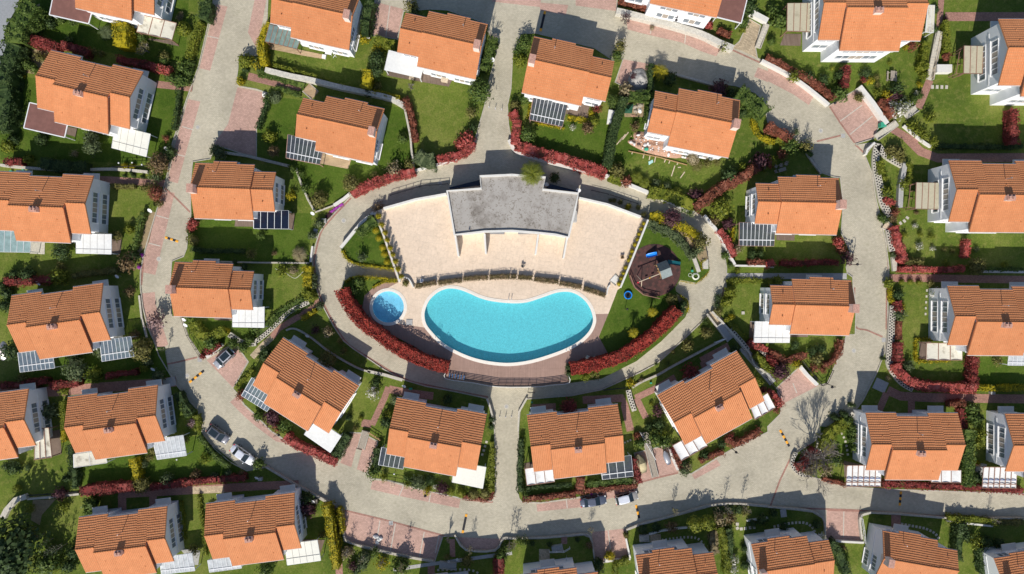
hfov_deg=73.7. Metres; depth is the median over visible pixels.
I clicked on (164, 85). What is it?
path
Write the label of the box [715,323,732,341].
garden steps
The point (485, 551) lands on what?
garden wall
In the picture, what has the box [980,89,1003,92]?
window
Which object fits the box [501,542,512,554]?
bush
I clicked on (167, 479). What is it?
shrub
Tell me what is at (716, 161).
shrub
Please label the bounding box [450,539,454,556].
path
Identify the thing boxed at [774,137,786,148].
hedge
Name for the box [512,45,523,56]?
bush
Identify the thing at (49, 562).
tree
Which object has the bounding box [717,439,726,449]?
bush
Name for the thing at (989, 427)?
window
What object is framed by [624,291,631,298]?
trampoline
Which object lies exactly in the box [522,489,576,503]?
hedge
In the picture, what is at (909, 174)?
hedge
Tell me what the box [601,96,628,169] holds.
hedge
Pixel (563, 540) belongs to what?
path
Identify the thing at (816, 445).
block wall
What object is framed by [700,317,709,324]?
shrub
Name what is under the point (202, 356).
bush
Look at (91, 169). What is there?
garden wall
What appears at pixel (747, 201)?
window
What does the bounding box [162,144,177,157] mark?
bush
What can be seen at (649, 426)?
bush
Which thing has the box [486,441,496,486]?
hedge
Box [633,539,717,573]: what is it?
villa
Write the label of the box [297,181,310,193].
shrub
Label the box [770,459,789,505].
gutter paving
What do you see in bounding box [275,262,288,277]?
shrub
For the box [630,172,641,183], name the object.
palm
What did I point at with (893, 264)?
garden wall
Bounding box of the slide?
[646,252,656,257]
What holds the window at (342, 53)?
in the villa at (334, 26)
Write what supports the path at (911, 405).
on the lawn at (963, 114)
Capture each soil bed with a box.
[26,49,47,73]
[31,499,54,524]
[137,212,154,251]
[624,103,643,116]
[663,220,708,262]
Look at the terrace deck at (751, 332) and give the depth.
116.22 m
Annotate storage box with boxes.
[406,320,411,324]
[441,77,447,82]
[606,110,614,124]
[878,122,886,127]
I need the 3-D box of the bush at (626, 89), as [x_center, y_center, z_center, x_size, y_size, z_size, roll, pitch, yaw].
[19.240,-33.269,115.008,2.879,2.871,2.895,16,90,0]
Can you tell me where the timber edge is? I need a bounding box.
[628,151,686,164]
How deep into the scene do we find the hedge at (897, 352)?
114.66 m
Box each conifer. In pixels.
[61,470,71,481]
[344,412,352,420]
[424,473,438,483]
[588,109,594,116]
[739,108,746,120]
[828,411,839,420]
[976,412,984,421]
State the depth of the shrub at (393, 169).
114.53 m
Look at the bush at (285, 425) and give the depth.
114.63 m
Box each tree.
[0,340,18,360]
[0,511,50,572]
[0,545,32,573]
[28,543,65,573]
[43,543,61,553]
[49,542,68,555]
[50,242,71,261]
[60,355,91,382]
[82,136,102,157]
[110,230,121,242]
[115,248,138,274]
[129,336,152,361]
[132,476,151,494]
[133,42,149,56]
[144,306,166,331]
[146,152,169,175]
[146,185,165,201]
[245,248,256,260]
[266,144,279,158]
[307,188,328,209]
[317,349,337,367]
[322,325,332,337]
[342,174,359,194]
[368,47,386,66]
[369,62,384,77]
[402,0,418,13]
[465,107,478,118]
[467,78,493,104]
[470,75,488,91]
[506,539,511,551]
[515,33,531,53]
[520,124,536,142]
[559,397,576,412]
[605,94,618,107]
[614,37,627,52]
[620,11,630,23]
[630,71,636,78]
[661,207,683,228]
[679,361,700,380]
[685,514,703,533]
[693,233,710,249]
[699,514,715,531]
[710,197,734,219]
[732,83,774,122]
[770,361,790,381]
[782,136,802,156]
[786,69,801,82]
[796,439,842,496]
[798,461,820,478]
[838,250,858,265]
[967,256,988,275]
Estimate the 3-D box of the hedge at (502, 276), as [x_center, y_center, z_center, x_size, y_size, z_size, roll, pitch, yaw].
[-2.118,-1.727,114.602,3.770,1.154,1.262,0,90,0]
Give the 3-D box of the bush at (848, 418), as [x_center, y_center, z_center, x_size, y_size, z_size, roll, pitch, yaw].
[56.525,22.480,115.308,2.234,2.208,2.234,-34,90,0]
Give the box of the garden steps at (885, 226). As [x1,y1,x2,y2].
[881,221,892,230]
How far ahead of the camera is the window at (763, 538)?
113.32 m
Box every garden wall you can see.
[0,164,148,173]
[0,493,28,518]
[27,493,79,499]
[138,295,147,336]
[197,260,309,263]
[206,343,223,357]
[224,151,287,166]
[265,465,336,505]
[286,328,370,371]
[296,168,314,210]
[309,246,313,261]
[315,205,333,212]
[333,192,350,206]
[340,212,373,247]
[342,509,433,561]
[367,370,402,380]
[374,213,400,281]
[383,193,446,209]
[403,106,415,171]
[415,159,456,171]
[454,534,511,552]
[486,398,494,423]
[512,533,594,561]
[517,397,527,431]
[579,197,640,217]
[619,219,648,287]
[625,537,630,557]
[626,502,767,530]
[632,338,723,387]
[649,526,686,534]
[669,449,678,469]
[675,73,713,85]
[692,258,700,272]
[702,215,735,264]
[706,313,725,338]
[711,311,767,373]
[733,265,773,267]
[748,10,768,23]
[759,59,829,106]
[768,505,825,538]
[797,365,817,385]
[806,155,822,173]
[833,539,863,543]
[855,85,888,124]
[858,511,871,539]
[863,142,875,155]
[871,511,1023,518]
[890,256,896,270]
[896,163,906,207]
[902,125,931,147]
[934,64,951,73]
[946,520,992,526]
[981,270,1023,272]
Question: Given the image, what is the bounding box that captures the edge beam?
[444,374,569,387]
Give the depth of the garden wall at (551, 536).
115.90 m
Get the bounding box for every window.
[30,401,41,433]
[41,399,52,428]
[91,191,99,223]
[92,13,132,22]
[97,15,137,27]
[101,193,108,224]
[104,298,114,328]
[114,297,123,327]
[132,87,144,120]
[141,92,153,124]
[156,0,163,8]
[159,398,168,429]
[165,0,173,14]
[167,395,175,425]
[168,516,177,548]
[176,513,183,543]
[253,280,257,299]
[259,280,263,299]
[275,182,279,203]
[279,26,290,30]
[280,184,284,205]
[295,503,302,535]
[300,501,306,530]
[307,44,325,51]
[331,49,349,56]
[333,155,349,159]
[336,395,352,420]
[339,392,355,417]
[350,26,356,45]
[353,32,359,51]
[356,160,372,164]
[374,139,379,156]
[377,142,382,159]
[403,54,417,59]
[430,72,446,78]
[454,77,470,84]
[530,567,540,572]
[584,101,598,106]
[585,98,600,102]
[626,0,643,4]
[642,548,653,552]
[644,106,650,128]
[645,135,660,140]
[647,104,652,124]
[648,133,662,137]
[654,12,674,21]
[658,7,677,13]
[659,402,674,428]
[663,406,677,431]
[671,149,690,155]
[681,18,702,26]
[685,12,705,19]
[697,154,714,159]
[745,195,749,216]
[746,560,751,573]
[751,193,755,214]
[756,537,766,541]
[759,293,763,313]
[765,294,769,313]
[806,2,811,38]
[809,44,828,49]
[813,0,818,32]
[817,41,834,42]
[832,55,878,59]
[840,52,883,54]
[853,422,858,453]
[860,425,866,457]
[861,547,869,565]
[869,553,877,571]
[930,301,937,331]
[931,180,938,212]
[934,220,949,222]
[940,301,947,332]
[941,177,948,210]
[977,44,985,82]
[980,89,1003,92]
[986,423,993,454]
[989,38,998,76]
[993,84,1010,87]
[994,551,1008,555]
[997,426,1004,458]
[1004,100,1023,103]
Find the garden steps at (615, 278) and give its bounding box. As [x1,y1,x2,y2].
[610,274,619,285]
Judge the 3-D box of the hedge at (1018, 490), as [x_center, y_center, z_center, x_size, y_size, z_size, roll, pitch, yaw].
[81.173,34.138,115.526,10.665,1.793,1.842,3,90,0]
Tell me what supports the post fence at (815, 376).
on the road at (751, 472)
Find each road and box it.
[0,0,18,55]
[141,0,1023,561]
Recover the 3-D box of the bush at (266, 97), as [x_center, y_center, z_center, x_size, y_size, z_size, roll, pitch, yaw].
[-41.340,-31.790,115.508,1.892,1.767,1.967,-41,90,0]
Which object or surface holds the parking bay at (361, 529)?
on the road at (751, 472)
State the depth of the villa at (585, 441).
110.26 m
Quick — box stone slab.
[702,259,707,268]
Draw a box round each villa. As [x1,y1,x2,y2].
[0,170,109,243]
[0,383,52,459]
[6,279,124,359]
[35,50,156,135]
[64,379,176,459]
[75,0,175,27]
[75,497,183,573]
[165,258,263,318]
[186,161,284,220]
[204,484,306,565]
[253,335,361,433]
[270,0,363,56]
[295,96,387,164]
[386,391,486,476]
[397,11,487,84]
[437,571,467,573]
[522,36,613,110]
[523,557,597,573]
[527,398,624,478]
[624,0,721,29]
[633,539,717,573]
[643,88,740,159]
[654,348,764,444]
[744,528,834,573]
[745,174,846,235]
[759,275,859,335]
[802,0,928,61]
[853,405,965,479]
[861,523,958,573]
[928,159,1023,232]
[928,281,1023,355]
[971,18,1023,105]
[979,542,1023,573]
[986,406,1023,476]
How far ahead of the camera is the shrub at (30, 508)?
115.32 m
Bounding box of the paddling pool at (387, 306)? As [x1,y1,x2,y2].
[369,288,406,325]
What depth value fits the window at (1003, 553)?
113.23 m
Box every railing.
[180,317,198,355]
[448,377,568,385]
[549,547,569,552]
[860,517,865,543]
[931,33,940,77]
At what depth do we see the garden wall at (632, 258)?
114.00 m
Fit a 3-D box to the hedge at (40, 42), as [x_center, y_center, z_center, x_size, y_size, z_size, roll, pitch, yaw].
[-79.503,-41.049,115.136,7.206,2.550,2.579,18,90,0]
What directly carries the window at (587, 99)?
in the villa at (572, 76)
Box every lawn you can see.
[0,0,1023,573]
[0,77,176,162]
[32,347,168,380]
[36,0,188,60]
[81,436,240,486]
[171,0,495,500]
[191,321,255,342]
[192,213,311,262]
[257,98,412,207]
[341,216,392,267]
[341,276,426,354]
[508,33,854,501]
[523,94,650,174]
[568,212,709,382]
[617,0,1023,492]
[820,427,852,459]
[979,357,1023,384]
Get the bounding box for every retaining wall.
[264,67,403,108]
[508,139,694,212]
[615,8,733,52]
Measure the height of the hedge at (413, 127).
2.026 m
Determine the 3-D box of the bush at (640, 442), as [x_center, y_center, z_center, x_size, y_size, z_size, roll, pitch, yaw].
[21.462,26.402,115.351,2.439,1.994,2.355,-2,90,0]
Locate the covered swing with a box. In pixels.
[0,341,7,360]
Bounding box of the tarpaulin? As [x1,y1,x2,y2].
[625,104,632,112]
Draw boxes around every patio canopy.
[0,230,39,252]
[17,351,63,371]
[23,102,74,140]
[34,425,61,459]
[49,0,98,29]
[73,452,114,467]
[76,234,118,254]
[99,336,136,361]
[111,127,157,157]
[136,15,178,44]
[153,432,192,459]
[160,548,200,573]
[207,557,242,572]
[232,306,267,327]
[241,377,269,411]
[253,210,292,229]
[265,24,300,53]
[286,134,323,166]
[286,537,323,564]
[304,424,342,452]
[378,444,404,468]
[384,50,422,81]
[452,463,485,488]
[525,465,554,485]
[529,98,567,128]
[601,452,632,479]
[671,437,706,460]
[712,0,746,28]
[735,222,774,246]
[750,321,789,342]
[751,391,775,419]
[780,3,809,36]
[841,462,880,486]
[907,182,938,209]
[917,342,961,360]
[922,5,934,37]
[928,470,960,482]
[952,46,982,78]
[974,464,1016,488]
[999,353,1023,365]
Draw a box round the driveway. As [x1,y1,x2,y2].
[734,20,759,57]
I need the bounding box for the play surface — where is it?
[628,244,680,295]
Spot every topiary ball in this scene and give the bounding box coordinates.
[12,484,21,492]
[23,463,31,470]
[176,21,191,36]
[185,234,199,245]
[270,90,281,103]
[372,227,378,233]
[379,244,385,250]
[381,250,387,257]
[389,395,398,404]
[447,487,454,496]
[456,488,465,498]
[468,489,478,499]
[479,487,489,499]
[487,485,495,492]
[686,153,698,165]
[907,279,913,284]
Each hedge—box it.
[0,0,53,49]
[0,41,32,134]
[0,376,52,389]
[2,156,26,168]
[3,272,53,287]
[28,34,64,52]
[37,157,91,175]
[48,379,84,389]
[58,40,93,59]
[58,400,67,430]
[60,430,68,442]
[64,443,83,488]
[71,266,118,279]
[79,479,138,496]
[104,367,140,380]
[110,183,136,190]
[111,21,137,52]
[115,54,154,72]
[128,455,145,482]
[131,211,149,249]
[149,62,174,75]
[149,475,218,491]
[170,88,183,131]
[171,390,197,418]
[179,500,187,540]
[184,20,205,61]
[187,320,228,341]
[190,246,245,254]
[192,413,204,431]
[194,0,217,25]
[196,434,231,470]
[196,493,209,556]
[202,342,223,354]
[217,471,248,484]
[234,367,255,388]
[254,92,271,130]
[254,296,313,340]
[255,20,273,67]
[257,72,305,89]
[272,62,361,88]
[273,85,301,97]
[281,431,338,467]
[299,308,317,320]
[301,265,315,287]
[320,501,342,569]
[331,430,353,458]
[334,287,450,373]
[336,505,346,533]
[341,250,394,270]
[343,274,396,282]
[350,168,416,197]
[354,215,377,239]
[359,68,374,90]
[360,0,378,38]
[371,446,381,471]
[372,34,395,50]
[372,89,400,99]
[373,279,394,288]
[400,97,419,142]
[402,475,446,485]
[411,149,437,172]
[414,279,436,288]
[436,141,476,164]
[437,277,461,285]
[462,274,487,281]
[462,491,495,502]
[479,34,499,73]
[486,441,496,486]
[488,273,509,279]
[492,555,504,573]
[508,109,521,145]
[514,140,607,180]
[515,437,524,493]
[517,275,532,280]
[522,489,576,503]
[525,481,572,491]
[526,103,531,118]
[533,276,558,284]
[535,122,564,129]
[559,280,581,288]
[567,114,587,123]
[568,305,682,375]
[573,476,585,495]
[583,285,605,298]
[584,482,637,493]
[586,476,632,487]
[590,356,636,380]
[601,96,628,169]
[607,175,622,186]
[611,563,618,573]
[612,555,630,566]
[617,0,646,12]
[627,89,650,104]
[632,457,642,483]
[641,106,648,123]
[645,62,655,91]
[646,220,694,261]
[647,184,696,212]
[648,211,665,223]
[671,221,702,242]
[671,452,684,469]
[680,294,690,312]
[692,162,761,213]
[698,448,725,464]
[707,529,719,555]
[714,228,736,257]
[714,523,731,573]
[715,27,732,38]
[723,317,746,339]
[723,425,762,448]
[724,526,734,560]
[725,276,768,284]
[730,227,735,241]
[746,258,768,265]
[746,338,768,352]
[749,351,769,368]
[750,119,775,144]
[763,121,794,142]
[764,54,838,102]
[765,258,775,268]
[766,388,785,408]
[767,348,808,365]
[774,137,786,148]
[778,258,840,267]
[792,445,819,474]
[798,145,813,157]
[813,417,850,450]
[820,339,844,368]
[821,477,845,487]
[828,534,851,573]
[837,64,851,88]
[876,98,896,119]
[876,160,887,174]
[880,478,962,491]
[882,195,896,206]
[886,287,894,301]
[887,225,908,263]
[889,361,979,394]
[891,300,903,311]
[891,341,904,361]
[894,321,902,340]
[895,263,966,273]
[905,162,914,185]
[912,338,918,361]
[915,40,930,74]
[916,358,950,363]
[917,336,932,341]
[934,141,1023,150]
[938,20,952,54]
[944,511,998,527]
[945,398,966,407]
[948,521,966,561]
[954,407,968,429]
[958,238,971,258]
[958,427,977,487]
[962,355,979,384]
[962,483,1023,494]
[972,545,986,573]
[977,383,1023,391]
[984,265,1023,271]
[993,518,1023,526]
[1002,108,1020,145]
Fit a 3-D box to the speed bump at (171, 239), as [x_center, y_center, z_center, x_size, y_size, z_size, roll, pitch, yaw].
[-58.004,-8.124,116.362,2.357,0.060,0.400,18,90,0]
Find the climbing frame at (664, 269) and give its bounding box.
[637,260,680,286]
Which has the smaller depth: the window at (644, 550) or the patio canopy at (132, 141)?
the window at (644, 550)
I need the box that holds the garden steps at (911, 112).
[903,105,918,118]
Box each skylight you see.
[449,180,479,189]
[546,184,576,191]
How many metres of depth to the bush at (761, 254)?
115.34 m
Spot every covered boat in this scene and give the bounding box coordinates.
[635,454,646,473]
[663,451,670,464]
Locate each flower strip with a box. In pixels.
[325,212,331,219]
[330,203,343,212]
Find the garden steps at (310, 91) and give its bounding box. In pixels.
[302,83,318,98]
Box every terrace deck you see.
[30,242,44,253]
[50,430,61,455]
[66,127,76,136]
[112,239,121,253]
[148,38,177,45]
[181,549,199,564]
[214,318,231,320]
[235,220,252,226]
[268,43,321,58]
[289,211,294,229]
[302,539,324,552]
[320,153,350,168]
[385,61,451,86]
[524,462,532,468]
[566,103,589,117]
[749,322,753,337]
[776,234,794,240]
[780,34,800,45]
[790,335,807,336]
[844,461,862,476]
[919,342,930,358]
[975,463,986,474]
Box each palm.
[97,26,113,40]
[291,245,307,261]
[519,161,545,186]
[627,327,638,337]
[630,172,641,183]
[638,177,649,188]
[646,306,657,316]
[653,63,668,81]
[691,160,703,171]
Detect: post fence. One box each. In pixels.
[27,491,78,495]
[111,165,145,167]
[629,275,659,298]
[802,361,833,385]
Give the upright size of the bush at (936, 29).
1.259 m
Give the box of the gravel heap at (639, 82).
[628,68,647,90]
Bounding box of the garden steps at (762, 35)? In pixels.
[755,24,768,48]
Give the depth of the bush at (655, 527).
115.69 m
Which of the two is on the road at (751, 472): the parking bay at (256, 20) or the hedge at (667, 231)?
the parking bay at (256, 20)
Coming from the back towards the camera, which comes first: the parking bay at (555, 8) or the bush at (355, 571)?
the parking bay at (555, 8)
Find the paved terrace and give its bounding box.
[375,184,646,327]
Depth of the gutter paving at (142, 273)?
116.38 m
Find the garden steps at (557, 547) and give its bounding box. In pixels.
[551,543,562,550]
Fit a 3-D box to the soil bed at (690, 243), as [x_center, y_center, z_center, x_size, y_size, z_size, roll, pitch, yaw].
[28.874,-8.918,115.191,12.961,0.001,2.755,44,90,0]
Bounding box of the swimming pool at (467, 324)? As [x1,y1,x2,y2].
[421,285,595,365]
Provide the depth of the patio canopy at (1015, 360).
113.63 m
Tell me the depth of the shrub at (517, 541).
115.31 m
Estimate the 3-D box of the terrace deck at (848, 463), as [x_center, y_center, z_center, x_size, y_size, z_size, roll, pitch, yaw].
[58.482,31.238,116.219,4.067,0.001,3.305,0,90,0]
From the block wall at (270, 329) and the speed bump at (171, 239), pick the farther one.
the speed bump at (171, 239)
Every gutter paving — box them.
[141,263,143,284]
[164,188,189,212]
[167,357,196,364]
[313,198,487,397]
[343,509,444,535]
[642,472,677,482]
[732,50,759,62]
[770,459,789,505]
[798,507,942,515]
[817,135,840,141]
[828,509,859,511]
[829,106,854,142]
[854,288,882,336]
[855,144,887,328]
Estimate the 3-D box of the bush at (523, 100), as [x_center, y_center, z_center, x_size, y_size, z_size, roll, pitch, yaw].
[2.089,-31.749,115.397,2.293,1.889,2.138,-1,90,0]
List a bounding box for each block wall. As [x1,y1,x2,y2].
[227,332,255,346]
[255,301,309,342]
[626,389,635,411]
[728,329,749,351]
[790,451,809,476]
[815,440,824,458]
[818,411,853,438]
[871,143,892,216]
[876,144,904,167]
[885,230,894,251]
[885,306,912,391]
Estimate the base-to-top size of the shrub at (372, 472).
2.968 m
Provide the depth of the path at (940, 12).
116.26 m
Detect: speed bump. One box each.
[165,236,178,241]
[189,370,203,382]
[462,514,467,532]
[539,11,545,30]
[635,505,639,517]
[779,430,789,446]
[899,491,901,505]
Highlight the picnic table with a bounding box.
[886,71,896,80]
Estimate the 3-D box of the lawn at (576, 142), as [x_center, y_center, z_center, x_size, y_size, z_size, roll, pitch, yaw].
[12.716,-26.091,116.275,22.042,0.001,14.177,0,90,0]
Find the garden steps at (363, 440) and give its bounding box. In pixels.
[357,430,369,449]
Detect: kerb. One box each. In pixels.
[140,0,1023,562]
[169,0,496,501]
[507,32,855,502]
[617,0,1023,493]
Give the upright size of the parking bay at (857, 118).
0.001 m
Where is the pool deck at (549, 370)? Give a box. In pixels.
[362,235,607,386]
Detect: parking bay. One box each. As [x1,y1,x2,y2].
[142,292,167,347]
[143,191,174,274]
[168,99,199,182]
[200,4,227,70]
[207,346,246,386]
[214,87,263,155]
[230,397,283,442]
[248,0,265,45]
[340,433,376,471]
[343,511,441,560]
[371,480,460,507]
[373,2,402,37]
[458,537,500,549]
[492,0,540,6]
[536,490,620,511]
[540,3,567,14]
[576,0,615,10]
[592,529,628,559]
[616,59,647,89]
[627,19,718,55]
[635,447,678,480]
[692,459,719,478]
[754,67,812,104]
[778,369,817,403]
[826,510,861,540]
[829,91,878,142]
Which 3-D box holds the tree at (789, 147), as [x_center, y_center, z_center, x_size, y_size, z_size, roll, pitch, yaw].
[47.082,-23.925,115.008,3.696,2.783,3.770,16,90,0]
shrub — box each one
[24,503,35,513]
[33,50,46,61]
[54,261,66,271]
[54,500,72,513]
[70,150,78,156]
[90,47,97,55]
[97,49,105,57]
[122,284,135,296]
[127,329,141,340]
[137,183,147,192]
[139,363,150,371]
[140,460,148,467]
[145,453,154,461]
[147,181,159,190]
[148,171,162,182]
[148,447,155,457]
[153,199,163,207]
[157,49,170,60]
[159,472,173,485]
[162,134,168,141]
[185,418,194,428]
[188,544,201,557]
[190,468,201,478]
[199,452,212,465]
[256,229,266,240]
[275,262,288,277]
[285,187,295,201]
[287,164,297,173]
[287,265,299,276]
[295,169,305,177]
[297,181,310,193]
[311,324,320,334]
[318,531,326,539]
[339,346,347,354]
[346,559,357,572]
[355,250,367,262]
[363,386,380,400]
[363,460,381,482]
[370,377,380,390]
[370,546,380,558]
[371,201,384,212]
[373,555,389,572]
[374,79,382,89]
[379,473,387,482]
[382,160,401,175]
[401,157,415,168]
[403,479,411,488]
[423,485,432,495]
[444,553,451,561]
[514,536,522,544]
[519,534,530,548]
[581,373,591,380]
[584,540,592,548]
[592,105,602,112]
[593,562,605,573]
[625,376,636,388]
[629,120,640,133]
[644,428,665,448]
[652,404,664,416]
[656,429,667,437]
[664,521,677,533]
[685,461,692,472]
[686,209,696,216]
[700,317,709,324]
[703,158,713,167]
[709,214,720,224]
[713,159,721,166]
[713,306,725,318]
[713,506,729,527]
[714,292,722,301]
[717,41,727,51]
[725,431,734,439]
[725,512,739,524]
[730,553,739,564]
[731,563,738,573]
[733,244,743,253]
[741,509,750,517]
[754,375,763,386]
[771,406,782,413]
[776,147,788,160]
[792,358,802,369]
[799,139,813,152]
[810,363,820,371]
[818,531,824,539]
[819,462,834,478]
[829,452,841,467]
[866,75,874,85]
[873,88,882,98]
[881,88,892,98]
[881,174,889,179]
[882,215,889,223]
[887,78,906,94]
[887,90,902,101]
[888,100,910,121]
[888,207,901,216]
[888,214,897,222]
[892,306,908,320]
[897,177,910,190]
[901,100,912,113]
[902,359,915,370]
[904,41,918,52]
[906,117,918,131]
[911,124,924,137]
[915,242,923,250]
[917,129,930,141]
[923,110,937,125]
[926,279,934,286]
[927,232,935,239]
[928,135,940,148]
[941,259,950,266]
[968,532,984,549]
[974,437,985,449]
[975,427,989,439]
[991,356,1003,366]
[1001,260,1009,267]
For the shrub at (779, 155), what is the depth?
114.99 m
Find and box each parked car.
[206,424,229,443]
[213,347,235,368]
[229,444,254,465]
[580,494,606,507]
[614,489,638,505]
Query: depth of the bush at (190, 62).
115.07 m
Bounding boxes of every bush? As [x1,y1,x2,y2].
[0,130,15,137]
[0,136,15,154]
[0,282,6,291]
[0,286,15,300]
[0,298,9,312]
[0,461,11,471]
[4,459,22,476]
[6,268,20,278]
[7,133,20,143]
[15,373,26,381]
[17,265,36,280]
[19,58,33,70]
[22,153,35,164]
[27,63,38,73]
[32,132,49,145]
[40,402,59,420]
[44,17,57,29]
[46,266,68,286]
[51,486,68,501]
[54,17,66,24]
[56,387,70,395]
[59,557,77,573]
[64,35,72,42]
[64,544,78,560]
[65,354,80,362]
[66,20,78,26]
[80,495,100,512]
[82,131,99,142]
[82,507,91,515]
[83,365,103,384]
[92,348,100,360]
[123,223,135,234]
[128,250,140,261]
[135,33,148,40]
[141,356,153,366]
[151,369,165,379]
[157,55,170,65]
[161,72,174,81]
[161,150,175,162]
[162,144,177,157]
[169,70,185,88]
[174,60,187,74]
[181,75,192,87]
[182,65,193,78]
[183,58,196,69]
[185,223,196,233]
[186,217,199,229]
[199,353,205,359]
[202,336,221,351]
[208,144,219,154]
[209,144,226,159]
[224,469,232,476]
[226,337,238,348]
[235,52,252,68]
[236,76,245,86]
[236,341,248,353]
[236,389,245,401]
[240,263,247,270]
[244,334,255,345]
[247,328,261,334]
[250,56,263,70]
[250,57,264,72]
[250,457,266,470]
[251,408,263,422]
[254,562,276,573]
[255,352,267,362]
[258,66,264,74]
[260,345,271,355]
[261,94,272,103]
[261,128,277,142]
[262,408,281,427]
[271,422,280,431]
[275,416,294,433]
[299,491,314,504]
[300,500,316,519]
[301,287,313,298]
[304,289,318,302]
[306,230,317,239]
[311,272,318,281]
[311,279,319,289]
[313,217,323,229]
[314,300,324,310]
[341,545,354,560]
[349,286,360,296]
[350,567,359,573]
[352,276,365,289]
[355,559,368,571]
[356,550,371,564]
[358,34,371,44]
[371,44,382,51]
[379,414,391,429]
[383,408,392,417]
[389,556,410,573]
[396,132,408,143]
[402,278,409,286]
[408,4,419,14]
[410,474,426,492]
[434,480,449,496]
[442,394,452,405]
[453,137,463,149]
[458,130,476,146]
[460,553,473,567]
[468,122,478,131]
[487,423,494,429]
[488,415,494,422]
[493,548,508,562]
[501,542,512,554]
[509,98,521,110]
[511,53,527,68]
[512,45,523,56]
[518,94,528,105]
[522,490,530,498]
[549,172,560,183]
[565,370,571,376]
[581,121,594,134]
[588,115,599,128]
[593,557,603,567]
[604,550,614,561]
[608,161,625,179]
[610,48,624,62]
[618,81,634,97]
[620,174,631,187]
[624,203,632,210]
[632,431,641,439]
[634,437,646,449]
[637,525,649,534]
[643,422,653,431]
[651,179,660,187]
[651,416,665,431]
[651,522,661,531]
[659,434,673,450]
[660,71,676,86]
[663,182,671,188]
[665,293,678,305]
[677,299,688,309]
[677,467,689,476]
[678,308,685,316]
[679,459,688,467]
[682,338,694,352]
[687,187,703,200]
[688,248,698,258]
[693,243,704,255]
[698,326,713,339]
[699,449,709,459]
[705,21,712,28]
[708,78,728,96]
[712,505,725,517]
[717,295,733,308]
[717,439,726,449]
[720,166,736,181]
[721,251,729,260]
[722,215,735,229]
[723,87,736,97]
[723,285,738,298]
[723,504,735,514]
[727,261,734,268]
[729,276,739,285]
[730,342,740,352]
[735,505,743,514]
[737,16,750,29]
[738,162,748,172]
[739,561,749,569]
[740,544,747,553]
[744,0,759,17]
[747,248,757,258]
[748,152,771,169]
[748,518,756,527]
[756,512,769,525]
[757,249,764,257]
[761,164,769,172]
[764,352,774,361]
[764,365,774,372]
[765,277,773,285]
[766,3,778,16]
[767,35,775,45]
[767,155,779,165]
[768,356,778,367]
[768,508,778,516]
[769,9,786,30]
[771,274,783,285]
[779,522,788,529]
[790,339,800,349]
[804,70,815,83]
[806,345,817,356]
[808,455,822,468]
[809,352,823,365]
[811,519,822,530]
[816,343,827,355]
[817,73,831,84]
[829,83,848,102]
[832,236,846,248]
[833,68,845,80]
[835,245,847,254]
[839,415,852,425]
[846,435,856,442]
[847,421,855,430]
[847,428,856,436]
[848,443,856,452]
[853,92,863,102]
[858,67,872,79]
[877,213,885,222]
[881,184,894,198]
[883,276,895,287]
[884,143,897,155]
[890,146,906,160]
[892,288,905,300]
[895,154,905,163]
[903,256,915,266]
[910,94,920,104]
[913,256,924,266]
[914,60,927,71]
[916,90,924,99]
[918,70,929,80]
[932,26,939,33]
[941,52,951,60]
[950,522,968,537]
[962,400,979,414]
[963,530,973,543]
[964,412,975,421]
[968,413,981,426]
[972,469,981,482]
[979,534,994,549]
[993,537,1004,547]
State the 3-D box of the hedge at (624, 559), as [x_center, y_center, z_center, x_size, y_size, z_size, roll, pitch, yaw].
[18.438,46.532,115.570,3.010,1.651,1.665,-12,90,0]
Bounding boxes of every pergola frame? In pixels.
[902,182,915,209]
[948,45,965,77]
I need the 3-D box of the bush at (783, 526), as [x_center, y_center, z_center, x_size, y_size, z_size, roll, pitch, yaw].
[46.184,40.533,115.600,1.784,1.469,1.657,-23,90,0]
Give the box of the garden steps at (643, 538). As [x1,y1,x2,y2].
[639,534,649,541]
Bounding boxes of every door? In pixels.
[490,232,504,234]
[518,233,536,234]
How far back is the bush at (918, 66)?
115.15 m
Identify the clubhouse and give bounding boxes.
[446,174,578,258]
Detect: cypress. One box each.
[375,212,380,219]
[838,408,847,417]
[847,402,856,408]
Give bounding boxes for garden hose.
[688,273,698,279]
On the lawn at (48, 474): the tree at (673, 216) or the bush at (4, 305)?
the bush at (4, 305)
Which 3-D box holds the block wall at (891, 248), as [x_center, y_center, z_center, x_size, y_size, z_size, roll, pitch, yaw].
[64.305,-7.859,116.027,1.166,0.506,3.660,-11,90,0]
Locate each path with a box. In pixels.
[0,376,176,396]
[100,176,164,186]
[118,495,125,509]
[119,480,298,497]
[149,494,156,506]
[156,81,191,91]
[163,376,175,385]
[192,486,223,493]
[247,73,300,90]
[250,336,273,358]
[270,299,318,338]
[333,502,342,573]
[351,449,361,468]
[361,419,371,427]
[371,386,388,425]
[388,386,433,399]
[393,551,511,570]
[428,566,434,573]
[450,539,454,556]
[532,403,555,410]
[539,549,549,561]
[561,537,566,543]
[583,394,633,431]
[634,374,676,398]
[634,397,648,418]
[650,534,660,542]
[699,343,729,361]
[700,360,706,367]
[708,309,723,324]
[727,273,846,278]
[740,348,775,384]
[780,509,786,516]
[872,378,888,391]
[877,392,889,411]
[886,386,1023,402]
[889,274,1023,282]
[891,127,918,146]
[891,515,900,526]
[904,140,1023,161]
[908,400,914,412]
[916,79,932,108]
[936,0,943,26]
[945,12,1023,20]
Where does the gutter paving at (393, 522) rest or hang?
on the road at (751, 472)
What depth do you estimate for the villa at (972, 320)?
109.73 m

